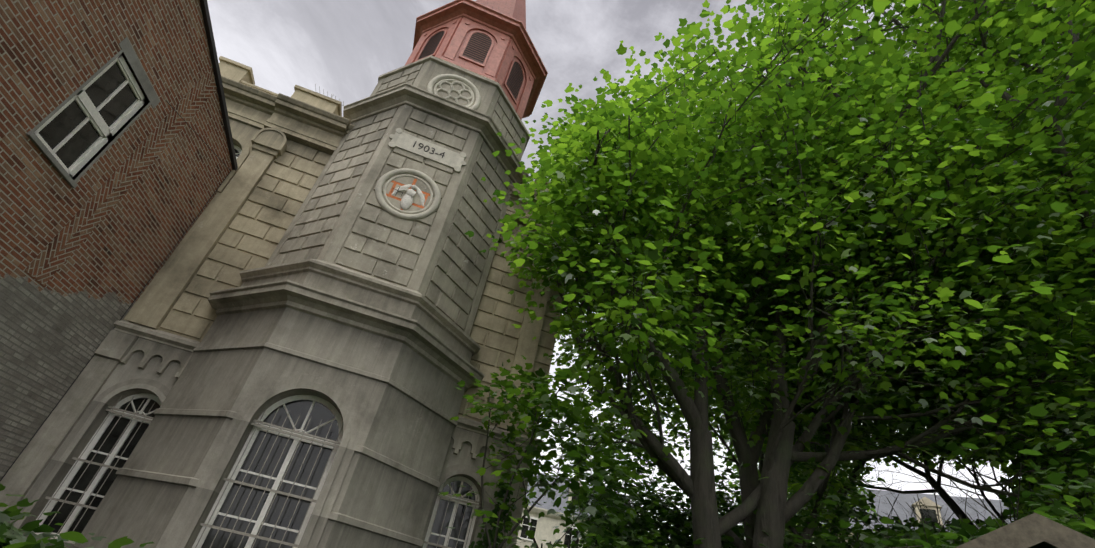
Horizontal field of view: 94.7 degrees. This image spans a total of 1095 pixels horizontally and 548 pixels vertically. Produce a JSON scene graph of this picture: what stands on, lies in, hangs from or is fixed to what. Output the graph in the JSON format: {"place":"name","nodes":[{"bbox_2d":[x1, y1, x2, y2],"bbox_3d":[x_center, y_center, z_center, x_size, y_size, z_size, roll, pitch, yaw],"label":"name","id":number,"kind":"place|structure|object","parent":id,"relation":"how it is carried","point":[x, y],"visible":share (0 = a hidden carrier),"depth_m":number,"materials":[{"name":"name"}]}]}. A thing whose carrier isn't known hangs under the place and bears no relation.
{"place":"outdoors","nodes":[
{"label":"outdoors","id":0,"kind":"place"},
{"bbox_2d":[0,0,231,479],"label":"brick wall","id":1,"kind":"structure","parent":0,"point":[56,328],"depth_m":8.43,"materials":[{"name":"brown brick"}]},
{"bbox_2d":[34,54,146,177],"bbox_3d":[-7.309,-2.566,8.099,0.080,2.000,1.040,16,-33,-6],"label":"window frame","id":2,"kind":"object","parent":1,"relation":"in","point":[90,110],"visible":0.52,"depth_m":8.21,"materials":[{"name":"white wood"}]},
{"bbox_2d":[39,62,136,167],"bbox_3d":[-7.321,-2.570,8.098,0.005,2.000,1.040,16,-33,-6],"label":"window glass","id":3,"kind":"object","parent":2,"relation":"in","point":[61,126],"depth_m":8.07,"materials":[{"name":"black glass"}]},
{"bbox_2d":[26,37,159,187],"bbox_3d":[-7.331,-2.629,8.131,0.350,2.270,1.340,16,-33,-6],"label":"window surround","id":4,"kind":"structure","parent":1,"relation":"attached to","point":[127,51],"depth_m":8.24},
{"bbox_2d":[0,101,230,480],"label":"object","id":5,"kind":"structure","parent":1,"relation":"attached to","point":[128,308],"depth_m":9.98,"materials":[{"name":"grey"}]},
{"bbox_2d":[25,68,214,277],"bbox_3d":[-7.453,-2.100,9.123,0.012,5.140,0.240,16,-33,-6],"label":"brick band","id":6,"kind":"object","parent":1,"relation":"attached to","point":[56,244],"visible":0.93,"depth_m":8.79,"materials":[{"name":"brick"}]},
{"bbox_2d":[35,79,216,284],"bbox_3d":[-7.515,-1.957,9.308,0.012,5.084,0.240,16,-33,-6],"label":"brick band","id":7,"kind":"object","parent":1,"relation":"attached to","point":[68,249],"visible":0.93,"depth_m":9.00,"materials":[{"name":"brick"}]},
{"bbox_2d":[200,0,237,170],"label":"roof edge","id":8,"kind":"object","parent":1,"relation":"on","point":[213,52],"depth_m":10.68,"materials":[{"name":"grey metal"}]},
{"bbox_2d":[516,505,587,547],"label":"yellow house walls","id":9,"kind":"structure","parent":0,"point":[545,525],"depth_m":40.51,"materials":[{"name":"beige paint"}]},
{"bbox_2d":[519,516,576,547],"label":"window frames","id":10,"kind":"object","parent":9,"relation":"attached to","point":[535,527],"depth_m":40.47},
{"bbox_2d":[520,517,577,547],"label":"window panes","id":11,"kind":"structure","parent":9,"relation":"in","point":[526,521],"depth_m":40.39,"materials":[{"name":"black glass"}]},
{"bbox_2d":[526,473,628,525],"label":"roof","id":12,"kind":"structure","parent":9,"relation":"on","point":[548,505],"depth_m":41.85,"materials":[{"name":"grey"}]},
{"bbox_2d":[568,481,581,500],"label":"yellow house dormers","id":13,"kind":"object","parent":12,"relation":"attached to","point":[569,498],"depth_m":42.18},
{"bbox_2d":[207,0,1057,544],"label":"sky","id":14,"kind":"structure","parent":0,"point":[341,47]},
{"bbox_2d":[530,418,744,547],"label":"shrub","id":15,"kind":"object","parent":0,"point":[648,505],"depth_m":12.63,"materials":[{"name":"green plant"}]},
{"bbox_2d":[465,0,1094,547],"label":"tree","id":16,"kind":"object","parent":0,"point":[573,144],"depth_m":10.11,"materials":[{"name":"green plant"}]},
{"bbox_2d":[787,525,906,546],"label":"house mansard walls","id":17,"kind":"structure","parent":0,"point":[841,533],"depth_m":35.58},
{"bbox_2d":[632,0,1094,440],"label":"leaves","id":18,"kind":"object","parent":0,"point":[1085,12],"depth_m":11.32,"materials":[{"name":"green plant"}]},
{"bbox_2d":[710,257,1094,539],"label":"tree","id":19,"kind":"object","parent":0,"point":[967,435],"depth_m":13.93,"materials":[{"name":"green plant"}]},
{"bbox_2d":[820,488,1016,534],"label":"roof","id":20,"kind":"structure","parent":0,"point":[902,499],"depth_m":35.49,"materials":[{"name":"grey"}]},
{"bbox_2d":[804,497,942,524],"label":"house mansard dormers","id":21,"kind":"object","parent":20,"relation":"attached to","point":[928,503],"visible":0.1,"depth_m":34.96,"materials":[{"name":"beige paint"}]},
{"bbox_2d":[805,506,937,527],"bbox_3d":[26.168,16.756,34.567,12.081,1.200,9.451,16,-33,-6],"label":"dormer window","id":22,"kind":"structure","parent":21,"relation":"in","point":[932,515],"depth_m":34.66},
{"label":"ground","id":23,"kind":"structure","parent":0,"visible":0},
{"bbox_2d":[0,483,105,547],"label":"shrub","id":24,"kind":"object","parent":23,"relation":"on","point":[14,513],"depth_m":5.48,"materials":[{"name":"green plant"}]},
{"bbox_2d":[2,531,153,547],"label":"shrub","id":25,"kind":"object","parent":23,"relation":"on","point":[29,541],"visible":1,"depth_m":4.11,"materials":[{"name":"green plant"}]},
{"bbox_2d":[8,119,570,547],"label":"facade wall","id":26,"kind":"structure","parent":23,"relation":"on","point":[130,369],"depth_m":10.73,"materials":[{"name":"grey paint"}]},
{"bbox_2d":[217,132,249,192],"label":"arch molding","id":27,"kind":"structure","parent":26,"relation":"attached to","point":[244,154],"depth_m":12.51,"materials":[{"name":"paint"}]},
{"bbox_2d":[34,145,479,547],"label":"window frames","id":28,"kind":"structure","parent":26,"relation":"attached to","point":[88,493],"depth_m":8.77,"materials":[{"name":"white wood"}]},
{"bbox_2d":[42,149,474,547],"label":"window glass","id":29,"kind":"object","parent":28,"relation":"in","point":[318,413],"depth_m":8.58,"materials":[{"name":"grey glass"}]},
{"bbox_2d":[37,396,480,547],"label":"window bars","id":30,"kind":"object","parent":26,"relation":"on","point":[238,482],"depth_m":8.48,"materials":[{"name":"paint"}]},
{"bbox_2d":[0,320,543,547],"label":"stone trim","id":31,"kind":"structure","parent":26,"relation":"attached to","point":[124,341],"depth_m":9.61,"materials":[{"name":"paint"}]},
{"bbox_2d":[315,84,347,109],"bbox_3d":[-6.563,-4.665,14.709,1.012,1.750,0.640,19,-34,-10],"label":"railing","id":32,"kind":"object","parent":26,"relation":"on","point":[332,95],"visible":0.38,"depth_m":14.94,"materials":[{"name":"silver metal"}]},
{"bbox_2d":[128,56,564,433],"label":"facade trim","id":33,"kind":"structure","parent":26,"relation":"attached to","point":[307,124],"depth_m":12.43,"materials":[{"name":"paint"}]},
{"bbox_2d":[72,55,529,547],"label":"tower shaft","id":34,"kind":"object","parent":23,"relation":"on","point":[392,359],"visible":0.65,"depth_m":9.35,"materials":[{"name":"grey stone"}]},
{"bbox_2d":[8,374,491,547],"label":"window surrounds","id":35,"kind":"object","parent":34,"relation":"attached to","point":[213,474],"visible":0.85,"depth_m":8.45,"materials":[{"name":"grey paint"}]},
{"bbox_2d":[264,60,527,335],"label":"tower blocks","id":36,"kind":"structure","parent":34,"relation":"attached to","point":[360,174],"depth_m":12.02,"materials":[{"name":"grey stone"}]},
{"bbox_2d":[386,178,429,209],"bbox_3d":[-3.220,-1.858,11.689,1.120,1.120,0.001,19,-34,-10],"label":"emblem","id":37,"kind":"object","parent":34,"relation":"attached to","point":[413,183],"depth_m":11.68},
{"bbox_2d":[375,168,440,220],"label":"circular molding","id":38,"kind":"structure","parent":34,"relation":"attached to","point":[384,178],"depth_m":11.62,"materials":[{"name":"grey stone"}]},
{"bbox_2d":[391,184,424,209],"bbox_3d":[-3.193,-1.776,11.620,0.764,0.760,0.145,19,-34,-10],"label":"angel relief","id":39,"kind":"object","parent":34,"relation":"attached to","point":[406,202],"visible":0.96,"depth_m":11.61,"materials":[{"name":"stone"}]},
{"bbox_2d":[388,128,465,172],"bbox_3d":[-2.951,-3.048,12.473,1.940,0.670,0.085,19,-34,-10],"label":"plaque","id":40,"kind":"object","parent":34,"relation":"attached to","point":[402,140],"visible":0.98,"depth_m":12.43,"materials":[{"name":"stone"}]},
{"bbox_2d":[413,141,444,157],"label":"date numerals","id":41,"kind":"object","parent":40,"relation":"attached to","point":[443,153],"visible":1,"depth_m":12.45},
{"bbox_2d":[433,82,471,104],"bbox_3d":[-2.549,-4.896,13.784,1.240,1.240,0.001,19,-34,-10],"label":"window glass","id":42,"kind":"structure","parent":34,"relation":"attached to","point":[453,94],"depth_m":13.81,"materials":[{"name":"glass"}]},
{"bbox_2d":[426,74,480,109],"bbox_3d":[-2.550,-4.895,13.786,1.490,1.490,0.177,19,-34,-10],"label":"rosette tracery","id":43,"kind":"object","parent":34,"relation":"attached to","point":[464,83],"visible":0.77,"depth_m":13.85,"materials":[{"name":"stone"}]},
{"bbox_2d":[439,58,494,80],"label":"trim","id":44,"kind":"structure","parent":34,"relation":"on","point":[466,69],"depth_m":14.82,"materials":[{"name":"grey stone"}]},
{"bbox_2d":[413,0,547,117],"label":"lantern","id":45,"kind":"object","parent":34,"relation":"on","point":[514,30],"visible":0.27,"depth_m":16.30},
{"bbox_2d":[404,17,533,119],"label":"lantern panels","id":46,"kind":"object","parent":45,"relation":"attached to","point":[466,25],"visible":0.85,"depth_m":15.94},
{"bbox_2d":[419,31,522,98],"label":"louvre slats","id":47,"kind":"object","parent":45,"relation":"attached to","point":[480,55],"visible":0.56,"depth_m":15.78,"materials":[{"name":"brown"}]},
{"bbox_2d":[418,31,522,99],"bbox_3d":[-2.511,-6.493,16.586,3.912,1.420,2.286,19,-34,-10],"label":"louvre back","id":48,"kind":"object","parent":47,"relation":"attached to","point":[438,38],"visible":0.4,"depth_m":15.89,"materials":[{"name":"grey"}]},
{"bbox_2d":[476,0,525,28],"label":"spire","id":49,"kind":"structure","parent":45,"relation":"on","point":[515,9],"depth_m":18.58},
{"bbox_2d":[468,482,516,547],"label":"ivy on flank","id":50,"kind":"object","parent":23,"relation":"on","point":[501,493],"visible":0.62,"depth_m":10.29,"materials":[{"name":"green plant"}]},
{"bbox_2d":[439,356,679,547],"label":"sapling","id":51,"kind":"object","parent":23,"relation":"on","point":[540,383],"depth_m":9.02,"materials":[{"name":"green plant"}]},
{"bbox_2d":[532,464,669,547],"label":"shrub","id":52,"kind":"object","parent":23,"relation":"on","point":[606,505],"depth_m":10.88,"materials":[{"name":"green plant"}]},
{"bbox_2d":[546,467,895,547],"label":"shrub","id":53,"kind":"object","parent":23,"relation":"on","point":[728,538],"depth_m":10.24,"materials":[{"name":"green plant"}]},
{"bbox_2d":[622,456,850,547],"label":"shrub","id":54,"kind":"object","parent":23,"relation":"on","point":[686,531],"depth_m":11.91,"materials":[{"name":"green plant"}]},
{"bbox_2d":[561,5,1091,547],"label":"leaves","id":55,"kind":"object","parent":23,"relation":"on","point":[883,437],"depth_m":11.80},
{"bbox_2d":[741,470,970,547],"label":"shrub","id":56,"kind":"object","parent":23,"relation":"on","point":[843,516],"depth_m":10.07,"materials":[{"name":"green plant"}]},
{"bbox_2d":[739,431,1076,547],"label":"shrub","id":57,"kind":"object","parent":23,"relation":"on","point":[892,434],"depth_m":12.39,"materials":[{"name":"green plant"}]},
{"bbox_2d":[800,403,1094,547],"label":"shrub","id":58,"kind":"object","parent":23,"relation":"on","point":[964,530],"depth_m":6.86,"materials":[{"name":"green plant"}]},
{"bbox_2d":[925,470,1094,538],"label":"shrub","id":59,"kind":"object","parent":23,"relation":"on","point":[1093,531],"depth_m":10.96,"materials":[{"name":"green plant"}]},
{"bbox_2d":[1030,542,1054,547],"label":"shed body","id":60,"kind":"structure","parent":23,"relation":"on","point":[1042,545],"depth_m":3.25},
{"bbox_2d":[955,513,1094,547],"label":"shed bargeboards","id":61,"kind":"object","parent":60,"relation":"attached to","point":[1031,530],"visible":1,"depth_m":3.09,"materials":[{"name":"wood"}]},
{"bbox_2d":[1005,429,1094,535],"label":"shrub","id":62,"kind":"object","parent":23,"relation":"on","point":[1052,461],"depth_m":6.92,"materials":[{"name":"green plant"}]}
]}

